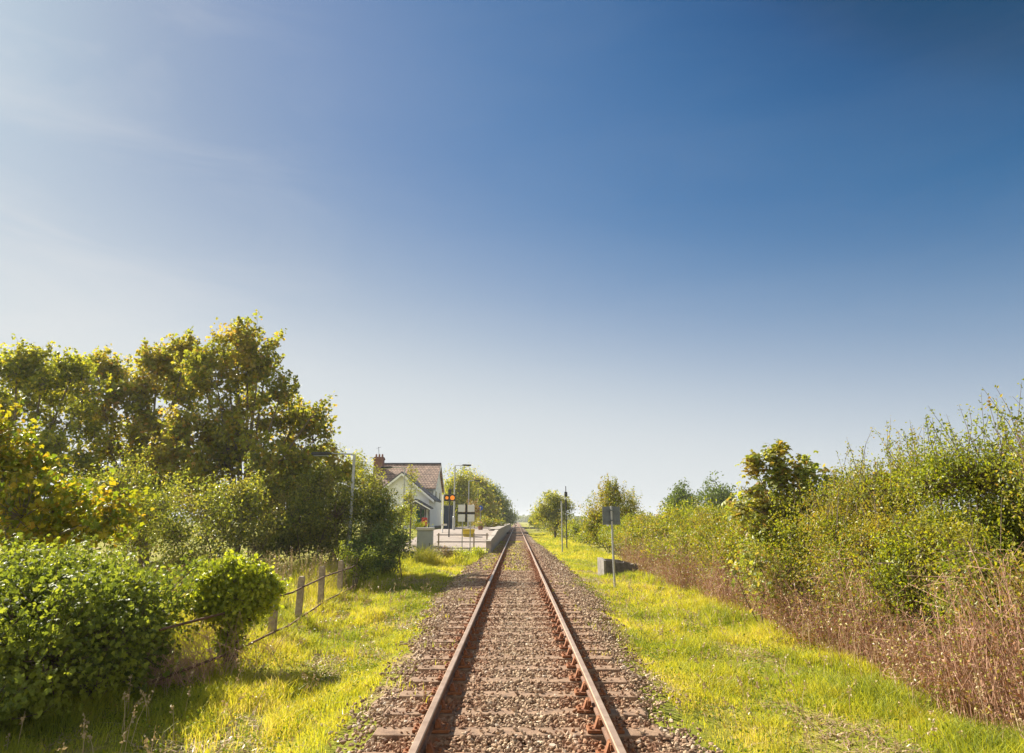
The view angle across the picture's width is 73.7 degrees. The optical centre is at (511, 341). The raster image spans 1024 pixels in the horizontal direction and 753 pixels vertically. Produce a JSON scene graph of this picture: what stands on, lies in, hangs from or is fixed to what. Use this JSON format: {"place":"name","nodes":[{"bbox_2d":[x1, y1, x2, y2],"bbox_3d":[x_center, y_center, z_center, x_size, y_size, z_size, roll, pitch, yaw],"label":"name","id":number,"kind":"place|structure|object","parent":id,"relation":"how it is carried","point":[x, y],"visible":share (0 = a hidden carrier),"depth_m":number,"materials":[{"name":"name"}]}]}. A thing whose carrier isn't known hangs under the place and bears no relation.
{"place":"outdoors","nodes":[
{"label":"outdoors","id":0,"kind":"place"},
{"bbox_2d":[0,522,1023,752],"bbox_3d":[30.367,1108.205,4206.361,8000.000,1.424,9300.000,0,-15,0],"label":"ground","id":1,"kind":"structure","parent":0,"point":[672,710],"depth_m":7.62,"materials":[{"name":"green plant"}]},
{"bbox_2d":[0,333,118,532],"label":"broadleaf tree","id":2,"kind":"object","parent":1,"relation":"on","point":[30,374],"visible":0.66,"depth_m":31.05,"materials":[{"name":"green plant"}]},
{"bbox_2d":[0,397,156,575],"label":"maple tree","id":3,"kind":"object","parent":1,"relation":"on","point":[72,508],"visible":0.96,"depth_m":12.51,"materials":[{"name":"green plant"}]},
{"bbox_2d":[0,529,212,733],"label":"ivy hedge","id":4,"kind":"object","parent":1,"relation":"on","point":[111,607],"visible":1,"depth_m":8.06,"materials":[{"name":"green plant"}]},
{"bbox_2d":[0,433,243,583],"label":"elder shrub","id":5,"kind":"object","parent":1,"relation":"on","point":[164,528],"visible":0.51,"depth_m":19.01,"materials":[{"name":"green plant"}]},
{"bbox_2d":[56,326,227,562],"bbox_3d":[-19.417,5.116,35.267,9.736,12.149,7.332,0,-15,0],"label":"broadleaf tree","id":6,"kind":"object","parent":1,"relation":"on","point":[159,368],"visible":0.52,"depth_m":34.58,"materials":[{"name":"green plant"}]},
{"bbox_2d":[117,608,306,687],"bbox_3d":[-4.374,4.280,10.030,2.148,0.999,3.537,0,-15,0],"label":"dry brushwood","id":7,"kind":"object","parent":1,"relation":"on","point":[191,661],"visible":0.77,"depth_m":9.50,"materials":[{"name":"brown plant"}]},
{"bbox_2d":[140,449,305,577],"bbox_3d":[-10.383,6.584,24.951,5.638,5.173,5.178,0,-15,0],"label":"shade shrub","id":8,"kind":"object","parent":1,"relation":"on","point":[246,491],"visible":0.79,"depth_m":24.21,"materials":[{"name":"green plant"}]},
{"bbox_2d":[182,548,295,668],"bbox_3d":[-4.268,4.084,10.537,1.774,1.765,1.369,0,-15,0],"label":"ivy bush","id":9,"kind":"object","parent":1,"relation":"on","point":[248,588],"visible":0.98,"depth_m":10.33,"materials":[{"name":"green plant"}]},
{"bbox_2d":[130,309,365,561],"bbox_3d":[-11.608,4.286,31.703,9.753,11.991,7.147,-2,-15,8],"label":"sycamore tree","id":10,"kind":"object","parent":1,"relation":"on","point":[229,440],"visible":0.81,"depth_m":31.16,"materials":[{"name":"green plant"}]},
{"bbox_2d":[152,556,358,682],"bbox_3d":[-4.575,5.816,15.087,0.390,1.410,13.479,1,-15,-2],"label":"iron rail fence","id":11,"kind":"object","parent":1,"relation":"on","point":[301,585],"visible":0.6,"depth_m":14.35,"materials":[{"name":"rusty iron"},{"name":"weathered wood"}]},
{"bbox_2d":[236,451,369,569],"bbox_3d":[-7.816,6.865,26.992,5.192,5.201,4.060,11,-18,-36],"label":"shade shrub","id":12,"kind":"object","parent":1,"relation":"on","point":[317,490],"visible":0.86,"depth_m":26.71,"materials":[{"name":"green plant"}]},
{"bbox_2d":[311,452,355,567],"bbox_3d":[-7.208,6.867,27.096,1.845,4.886,0.260,0,-15,0],"label":"street lamp","id":13,"kind":"object","parent":1,"relation":"on","point":[330,453],"visible":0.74,"depth_m":27.46,"materials":[{"name":"metal"}]},
{"bbox_2d":[300,438,378,533],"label":"hawthorn tree","id":14,"kind":"object","parent":1,"relation":"on","point":[340,456],"visible":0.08,"depth_m":40.05,"materials":[{"name":"green plant"}]},
{"bbox_2d":[304,473,411,566],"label":"bramble shrub","id":15,"kind":"object","parent":1,"relation":"on","point":[363,505],"visible":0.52,"depth_m":27.44,"materials":[{"name":"green plant"}]},
{"bbox_2d":[332,540,383,589],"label":"ivy clump","id":16,"kind":"object","parent":1,"relation":"on","point":[367,568],"visible":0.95,"depth_m":21.51,"materials":[{"name":"green plant"}]},
{"bbox_2d":[337,448,414,524],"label":"hawthorn tree","id":17,"kind":"object","parent":1,"relation":"on","point":[358,459],"visible":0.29,"depth_m":43.44,"materials":[{"name":"green plant"}]},
{"bbox_2d":[335,489,418,577],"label":"ivy shrub","id":18,"kind":"object","parent":1,"relation":"on","point":[372,537],"visible":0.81,"depth_m":26.03,"materials":[{"name":"green plant"}]},
{"bbox_2d":[170,514,586,521],"bbox_3d":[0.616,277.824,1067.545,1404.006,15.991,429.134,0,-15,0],"label":"woods","id":19,"kind":"object","parent":1,"relation":"on","point":[523,518],"visible":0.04,"depth_m":876.66,"materials":[{"name":"green plant"}]},
{"bbox_2d":[380,466,404,540],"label":"street lamp","id":20,"kind":"object","parent":1,"relation":"on","point":[386,467],"visible":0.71,"depth_m":46.27,"materials":[{"name":"metal"}]},
{"bbox_2d":[373,447,444,528],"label":"station house","id":21,"kind":"structure","parent":1,"relation":"on","point":[432,489],"depth_m":76.92,"materials":[{"name":"white render"},{"name":"brown tile"},{"name":"red brick"}]},
{"bbox_2d":[416,509,423,523],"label":"window","id":22,"kind":"structure","parent":21,"relation":"in","point":[417,511],"depth_m":70.72,"materials":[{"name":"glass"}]},
{"bbox_2d":[398,464,422,546],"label":"slender sapling","id":23,"kind":"object","parent":1,"relation":"on","point":[410,494],"visible":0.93,"depth_m":42.84,"materials":[{"name":"green plant"}]},
{"bbox_2d":[394,501,432,544],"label":"garden shrub","id":24,"kind":"object","parent":1,"relation":"on","point":[407,520],"visible":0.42,"depth_m":44.58,"materials":[{"name":"green plant"}]},
{"bbox_2d":[416,527,434,552],"bbox_3d":[-4.711,11.121,36.919,0.960,2.000,0.600,0,-15,0],"label":"equipment cabinet","id":25,"kind":"object","parent":1,"relation":"on","point":[424,535],"visible":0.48,"depth_m":36.82,"materials":[{"name":"metal"}]},
{"bbox_2d":[439,543,458,559],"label":"weed clump","id":26,"kind":"object","parent":1,"relation":"on","point":[447,555],"visible":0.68,"depth_m":35.41,"materials":[{"name":"green plant"}]},
{"bbox_2d":[402,523,510,556],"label":"station platform","id":27,"kind":"structure","parent":1,"relation":"on","point":[496,535],"depth_m":48.89,"materials":[{"name":"concrete"}]},
{"bbox_2d":[441,495,446,532],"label":"bracket post","id":28,"kind":"object","parent":27,"relation":"on","point":[442,524],"visible":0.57,"depth_m":54.24,"materials":[{"name":"white metal"}]},
{"bbox_2d":[443,505,455,528],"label":"waiting shelter","id":29,"kind":"object","parent":27,"relation":"on","point":[446,514],"visible":0.67,"depth_m":67.45,"materials":[{"name":"metal"}]},
{"bbox_2d":[444,487,454,536],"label":"warning signal","id":30,"kind":"object","parent":27,"relation":"on","point":[449,496],"visible":0.96,"depth_m":50.61,"materials":[{"name":"paint"}]},
{"bbox_2d":[452,464,470,529],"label":"street lamp","id":31,"kind":"object","parent":27,"relation":"on","point":[453,526],"visible":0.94,"depth_m":59.40,"materials":[{"name":"metal"}]},
{"bbox_2d":[463,529,474,536],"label":"grit bin","id":32,"kind":"object","parent":27,"relation":"on","point":[466,531],"visible":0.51,"depth_m":50.31,"materials":[{"name":"yellow plastic"}]},
{"bbox_2d":[475,520,486,529],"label":"flower tub","id":33,"kind":"object","parent":27,"relation":"on","point":[481,527],"visible":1,"depth_m":59.72,"materials":[{"name":"ceramic"}]},
{"bbox_2d":[436,533,488,550],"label":"timber fence","id":34,"kind":"object","parent":1,"relation":"on","point":[473,534],"visible":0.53,"depth_m":40.96,"materials":[{"name":"wood"}]},
{"bbox_2d":[454,545,474,556],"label":"weed clump","id":35,"kind":"object","parent":1,"relation":"on","point":[465,553],"visible":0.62,"depth_m":35.92,"materials":[{"name":"green plant"}]},
{"bbox_2d":[441,462,490,526],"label":"tree","id":36,"kind":"object","parent":1,"relation":"on","point":[461,489],"visible":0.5,"depth_m":94.29,"materials":[{"name":"green plant"}]},
{"bbox_2d":[458,504,474,549],"bbox_3d":[-2.662,11.031,39.535,1.000,3.062,0.113,0,-15,0],"label":"crossing board","id":37,"kind":"object","parent":1,"relation":"on","point":[462,513],"visible":0.94,"depth_m":39.73,"materials":[{"name":"paint"}]},
{"bbox_2d":[464,498,483,528],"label":"orange shrub","id":38,"kind":"object","parent":1,"relation":"on","point":[476,509],"visible":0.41,"depth_m":69.68,"materials":[{"name":"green plant"}]},
{"bbox_2d":[471,545,488,557],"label":"weed clump","id":39,"kind":"object","parent":1,"relation":"on","point":[480,551],"visible":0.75,"depth_m":36.36,"materials":[{"name":"green plant"}]},
{"bbox_2d":[463,466,504,525],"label":"tree","id":40,"kind":"object","parent":1,"relation":"on","point":[483,482],"visible":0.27,"depth_m":109.48,"materials":[{"name":"green plant"}]},
{"bbox_2d":[471,513,509,526],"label":"station shrub","id":41,"kind":"object","parent":1,"relation":"on","point":[495,521],"visible":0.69,"depth_m":86.53,"materials":[{"name":"green plant"}]},
{"bbox_2d":[485,479,512,520],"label":"tree","id":42,"kind":"object","parent":1,"relation":"on","point":[499,498],"visible":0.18,"depth_m":127.53,"materials":[{"name":"green plant"}]},
{"bbox_2d":[11,560,996,752],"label":"dead thatch","id":43,"kind":"object","parent":1,"relation":"on","point":[660,677],"visible":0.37,"depth_m":7.59,"materials":[{"name":"brown plant"}]},
{"bbox_2d":[498,491,516,526],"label":"tree","id":44,"kind":"object","parent":1,"relation":"on","point":[509,515],"visible":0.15,"depth_m":152.05,"materials":[{"name":"green plant"}]},
{"bbox_2d":[504,510,518,525],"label":"tree","id":45,"kind":"object","parent":1,"relation":"on","point":[516,515],"visible":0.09,"depth_m":241.80,"materials":[{"name":"green plant"}]},
{"bbox_2d":[4,545,1023,752],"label":"dry stalks","id":46,"kind":"object","parent":1,"relation":"on","point":[22,719],"visible":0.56,"depth_m":10.12,"materials":[{"name":"plant"}]},
{"bbox_2d":[320,522,722,752],"bbox_3d":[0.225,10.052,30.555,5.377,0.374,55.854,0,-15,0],"label":"ballast stones","id":47,"kind":"object","parent":1,"relation":"on","point":[456,592],"visible":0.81,"depth_m":8.40,"materials":[{"name":"grey gravel"}]},
{"bbox_2d":[408,526,514,752],"bbox_3d":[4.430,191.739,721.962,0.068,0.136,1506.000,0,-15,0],"label":"rail","id":48,"kind":"object","parent":47,"relation":"on","point":[421,739],"visible":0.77,"depth_m":7.25,"materials":[{"name":"metal"}]},
{"bbox_2d":[362,739,636,752],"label":"sleeper","id":49,"kind":"object","parent":47,"relation":"on","point":[609,748],"visible":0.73,"depth_m":5.55,"materials":[{"name":"wood"}]},
{"bbox_2d":[383,697,646,721],"bbox_3d":[0.027,3.715,6.840,2.600,0.247,0.250,0,-15,1],"label":"sleeper","id":50,"kind":"object","parent":47,"relation":"on","point":[450,711],"visible":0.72,"depth_m":6.79,"materials":[{"name":"wood"}]},
{"bbox_2d":[320,540,711,752],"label":"track weeds","id":51,"kind":"object","parent":47,"relation":"on","point":[515,569],"visible":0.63,"depth_m":13.63,"materials":[{"name":"green plant"}]},
{"bbox_2d":[434,632,597,644],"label":"sleeper","id":52,"kind":"object","parent":47,"relation":"on","point":[560,639],"visible":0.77,"depth_m":10.81,"materials":[{"name":"wood"}]},
{"bbox_2d":[438,625,593,638],"bbox_3d":[0.066,4.936,11.513,2.600,0.247,0.250,0,-15,1],"label":"sleeper","id":53,"kind":"object","parent":47,"relation":"on","point":[557,632],"visible":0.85,"depth_m":11.48,"materials":[{"name":"wood"}]},
{"bbox_2d":[463,592,568,599],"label":"sleeper","id":54,"kind":"object","parent":47,"relation":"on","point":[541,597],"visible":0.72,"depth_m":16.83,"materials":[{"name":"wood"}]},
{"bbox_2d":[465,590,566,596],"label":"sleeper","id":55,"kind":"object","parent":47,"relation":"on","point":[541,594],"visible":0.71,"depth_m":17.44,"materials":[{"name":"wood"}]},
{"bbox_2d":[468,587,564,594],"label":"sleeper","id":56,"kind":"object","parent":47,"relation":"on","point":[492,592],"visible":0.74,"depth_m":18.10,"materials":[{"name":"wood"}]},
{"bbox_2d":[462,595,571,602],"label":"sleeper","id":57,"kind":"object","parent":47,"relation":"on","point":[543,600],"visible":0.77,"depth_m":16.14,"materials":[{"name":"wood"}]},
{"bbox_2d":[457,602,576,610],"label":"sleeper","id":58,"kind":"object","parent":47,"relation":"on","point":[547,607],"visible":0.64,"depth_m":14.82,"materials":[{"name":"wood"}]},
{"bbox_2d":[474,578,559,583],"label":"sleeper","id":59,"kind":"object","parent":47,"relation":"on","point":[539,581],"visible":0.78,"depth_m":20.90,"materials":[{"name":"wood"}]},
{"bbox_2d":[423,647,611,663],"bbox_3d":[0.076,4.409,9.511,2.600,0.247,0.250,0,-15,0],"label":"sleeper","id":60,"kind":"object","parent":47,"relation":"on","point":[471,656],"visible":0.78,"depth_m":9.47,"materials":[{"name":"wood"}]},
{"bbox_2d":[444,619,590,631],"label":"sleeper","id":61,"kind":"object","parent":47,"relation":"on","point":[554,625],"visible":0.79,"depth_m":12.11,"materials":[{"name":"wood"}]},
{"bbox_2d":[472,582,562,588],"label":"sleeper","id":62,"kind":"object","parent":47,"relation":"on","point":[540,586],"visible":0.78,"depth_m":19.48,"materials":[{"name":"wood"}]},
{"bbox_2d":[483,568,551,572],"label":"sleeper","id":63,"kind":"object","parent":47,"relation":"on","point":[517,571],"visible":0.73,"depth_m":25.43,"materials":[{"name":"wood"}]},
{"bbox_2d":[398,681,637,703],"bbox_3d":[0.068,3.884,7.509,2.600,0.247,0.250,0,-15,1],"label":"sleeper","id":64,"kind":"object","parent":47,"relation":"on","point":[581,693],"visible":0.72,"depth_m":7.46,"materials":[{"name":"wood"}]},
{"bbox_2d":[408,668,627,687],"bbox_3d":[0.068,4.059,8.176,2.600,0.247,0.250,0,-15,1],"label":"sleeper","id":65,"kind":"object","parent":47,"relation":"on","point":[463,678],"visible":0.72,"depth_m":8.12,"materials":[{"name":"wood"}]},
{"bbox_2d":[430,639,605,654],"bbox_3d":[0.091,4.589,10.177,2.600,0.247,0.250,0,-15,0],"label":"sleeper","id":66,"kind":"object","parent":47,"relation":"on","point":[474,647],"visible":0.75,"depth_m":10.10,"materials":[{"name":"wood"}]},
{"bbox_2d":[449,615,586,624],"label":"sleeper","id":67,"kind":"object","parent":47,"relation":"on","point":[550,622],"visible":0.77,"depth_m":12.76,"materials":[{"name":"wood"}]},
{"bbox_2d":[452,610,583,619],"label":"sleeper","id":68,"kind":"object","parent":47,"relation":"on","point":[551,616],"visible":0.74,"depth_m":13.45,"materials":[{"name":"wood"}]},
{"bbox_2d":[455,606,580,615],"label":"sleeper","id":69,"kind":"object","parent":47,"relation":"on","point":[483,610],"visible":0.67,"depth_m":14.10,"materials":[{"name":"wood"}]},
{"bbox_2d":[461,598,574,607],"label":"sleeper","id":70,"kind":"object","parent":47,"relation":"on","point":[500,604],"visible":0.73,"depth_m":15.44,"materials":[{"name":"wood"}]},
{"bbox_2d":[372,715,664,743],"bbox_3d":[0.056,3.534,6.174,2.600,0.247,0.250,0,-15,0],"label":"sleeper","id":71,"kind":"object","parent":47,"relation":"on","point":[441,730],"visible":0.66,"depth_m":6.12,"materials":[{"name":"wood"}]},
{"bbox_2d":[417,657,619,674],"bbox_3d":[0.085,4.230,8.844,2.600,0.247,0.250,0,-15,1],"label":"sleeper","id":72,"kind":"object","parent":47,"relation":"on","point":[464,666],"visible":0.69,"depth_m":8.77,"materials":[{"name":"wood"}]},
{"bbox_2d":[474,585,563,590],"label":"sleeper","id":73,"kind":"object","parent":47,"relation":"on","point":[524,589],"visible":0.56,"depth_m":18.89,"materials":[{"name":"wood"}]},
{"bbox_2d":[518,524,626,752],"bbox_3d":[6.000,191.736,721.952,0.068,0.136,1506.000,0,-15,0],"label":"rail","id":74,"kind":"object","parent":47,"relation":"on","point":[609,731],"visible":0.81,"depth_m":7.20,"materials":[{"name":"metal"}]},
{"bbox_2d":[528,513,544,531],"bbox_3d":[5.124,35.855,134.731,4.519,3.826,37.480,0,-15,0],"label":"scrub bush","id":75,"kind":"object","parent":1,"relation":"on","point":[535,526],"visible":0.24,"depth_m":121.93,"materials":[{"name":"green plant"}]},
{"bbox_2d":[538,518,553,534],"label":"scrub bush","id":76,"kind":"object","parent":1,"relation":"on","point":[543,525],"visible":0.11,"depth_m":93.12,"materials":[{"name":"green plant"}]},
{"bbox_2d":[527,489,577,538],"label":"roadside tree","id":77,"kind":"object","parent":1,"relation":"on","point":[549,510],"visible":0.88,"depth_m":81.12,"materials":[{"name":"green plant"}]},
{"bbox_2d":[547,512,568,538],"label":"scrub bush","id":78,"kind":"object","parent":1,"relation":"on","point":[555,525],"visible":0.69,"depth_m":78.67,"materials":[{"name":"green plant"}]},
{"bbox_2d":[561,501,562,551],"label":"marker pole","id":79,"kind":"object","parent":1,"relation":"on","point":[561,527],"visible":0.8,"depth_m":48.17,"materials":[{"name":"metal"}]},
{"bbox_2d":[564,486,567,548],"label":"signal pole","id":80,"kind":"object","parent":1,"relation":"on","point":[565,494],"visible":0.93,"depth_m":52.36,"materials":[{"name":"metal"}]},
{"bbox_2d":[560,517,591,544],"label":"scrub bush","id":81,"kind":"object","parent":1,"relation":"on","point":[573,528],"visible":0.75,"depth_m":62.78,"materials":[{"name":"green plant"}]},
{"bbox_2d":[576,473,644,553],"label":"willow bush","id":82,"kind":"object","parent":1,"relation":"on","point":[610,493],"visible":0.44,"depth_m":45.31,"materials":[{"name":"green plant"}]},
{"bbox_2d":[602,506,619,586],"bbox_3d":[3.272,6.861,22.185,0.580,2.921,0.135,0,-15,0],"label":"track sign","id":83,"kind":"object","parent":1,"relation":"on","point":[611,515],"visible":0.94,"depth_m":22.46,"materials":[{"name":"metal"}]},
{"bbox_2d":[595,511,637,558],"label":"hedge bush","id":84,"kind":"object","parent":1,"relation":"on","point":[606,529],"visible":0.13,"depth_m":40.09,"materials":[{"name":"green plant"}]},
{"bbox_2d":[597,557,638,575],"bbox_3d":[4.276,9.220,27.520,1.471,0.963,0.774,3,-15,-12],"label":"concrete bin","id":85,"kind":"object","parent":1,"relation":"on","point":[605,566],"visible":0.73,"depth_m":27.21,"materials":[{"name":"grey concrete"}]},
{"bbox_2d":[282,511,974,523],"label":"hedgerow","id":86,"kind":"object","parent":1,"relation":"on","point":[579,518],"visible":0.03,"depth_m":411.24,"materials":[{"name":"green plant"}]},
{"bbox_2d":[605,506,672,551],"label":"hedge bush","id":87,"kind":"object","parent":1,"relation":"on","point":[630,525],"visible":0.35,"depth_m":33.34,"materials":[{"name":"green plant"}]},
{"bbox_2d":[621,500,693,572],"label":"hedge bush","id":88,"kind":"object","parent":1,"relation":"on","point":[658,530],"visible":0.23,"depth_m":29.35,"materials":[{"name":"green plant"}]},
{"bbox_2d":[658,477,694,517],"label":"tree","id":89,"kind":"object","parent":1,"relation":"on","point":[679,492],"visible":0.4,"depth_m":84.95,"materials":[{"name":"green plant"}]},
{"bbox_2d":[641,495,731,573],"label":"hedge bush","id":90,"kind":"object","parent":1,"relation":"on","point":[672,510],"visible":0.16,"depth_m":24.87,"materials":[{"name":"green plant"}]},
{"bbox_2d":[683,471,737,511],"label":"tree","id":91,"kind":"object","parent":1,"relation":"on","point":[719,495],"visible":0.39,"depth_m":77.01,"materials":[{"name":"green plant"}]},
{"bbox_2d":[660,494,767,595],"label":"hedge bush","id":92,"kind":"object","parent":1,"relation":"on","point":[687,529],"visible":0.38,"depth_m":20.77,"materials":[{"name":"green plant"}]},
{"bbox_2d":[689,485,814,604],"bbox_3d":[6.800,5.276,17.687,3.929,3.102,5.288,0,-15,0],"label":"hedge bush","id":93,"kind":"object","parent":1,"relation":"on","point":[718,539],"visible":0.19,"depth_m":17.69,"materials":[{"name":"green plant"}]},
{"bbox_2d":[710,527,822,629],"bbox_3d":[4.990,4.606,13.245,2.094,1.928,1.591,10,-18,-35],"label":"spindle bush","id":94,"kind":"object","parent":1,"relation":"on","point":[751,562],"visible":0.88,"depth_m":13.20,"materials":[{"name":"green plant"}]},
{"bbox_2d":[720,439,839,608],"bbox_3d":[5.992,4.023,14.945,2.961,3.709,1.690,0,-15,0],"label":"maple sapling","id":95,"kind":"object","parent":1,"relation":"on","point":[780,470],"visible":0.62,"depth_m":14.96,"materials":[{"name":"green plant"}]},
{"bbox_2d":[606,528,1023,737],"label":"bramble stems","id":96,"kind":"object","parent":1,"relation":"on","point":[985,670],"visible":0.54,"depth_m":8.47,"materials":[{"name":"brown plant"}]},
{"bbox_2d":[607,526,1023,730],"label":"dead leaves","id":97,"kind":"object","parent":96,"relation":"attached to","point":[907,637],"visible":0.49,"depth_m":8.82,"materials":[{"name":"brown plant"}]},
{"bbox_2d":[721,464,926,620],"bbox_3d":[6.594,4.458,15.108,3.618,3.302,4.994,0,-15,0],"label":"hedge bush","id":98,"kind":"object","parent":1,"relation":"on","point":[786,504],"visible":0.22,"depth_m":14.42,"materials":[{"name":"green plant"}]},
{"bbox_2d":[753,452,967,645],"bbox_3d":[6.358,4.001,12.876,3.174,3.651,4.742,3,-15,-10],"label":"hedge bush","id":99,"kind":"object","parent":1,"relation":"on","point":[795,550],"visible":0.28,"depth_m":12.80,"materials":[{"name":"green plant"}]},
{"bbox_2d":[795,417,972,666],"bbox_3d":[6.421,3.147,11.243,4.512,3.882,3.275,11,-19,-37],"label":"hedge bush","id":100,"kind":"object","parent":1,"relation":"on","point":[854,534],"visible":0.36,"depth_m":11.07,"materials":[{"name":"green plant"}]},
{"bbox_2d":[842,395,1023,687],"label":"hedge bush","id":101,"kind":"object","parent":1,"relation":"on","point":[966,474],"visible":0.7,"depth_m":9.47,"materials":[{"name":"green plant"}]},
{"bbox_2d":[926,378,1023,690],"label":"hedge bush","id":102,"kind":"object","parent":1,"relation":"on","point":[1020,485],"visible":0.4,"depth_m":7.86,"materials":[{"name":"green plant"}]},
{"bbox_2d":[0,0,1023,516],"label":"sky","id":103,"kind":"structure","parent":0,"point":[541,246],"materials":[{"name":"blue"}]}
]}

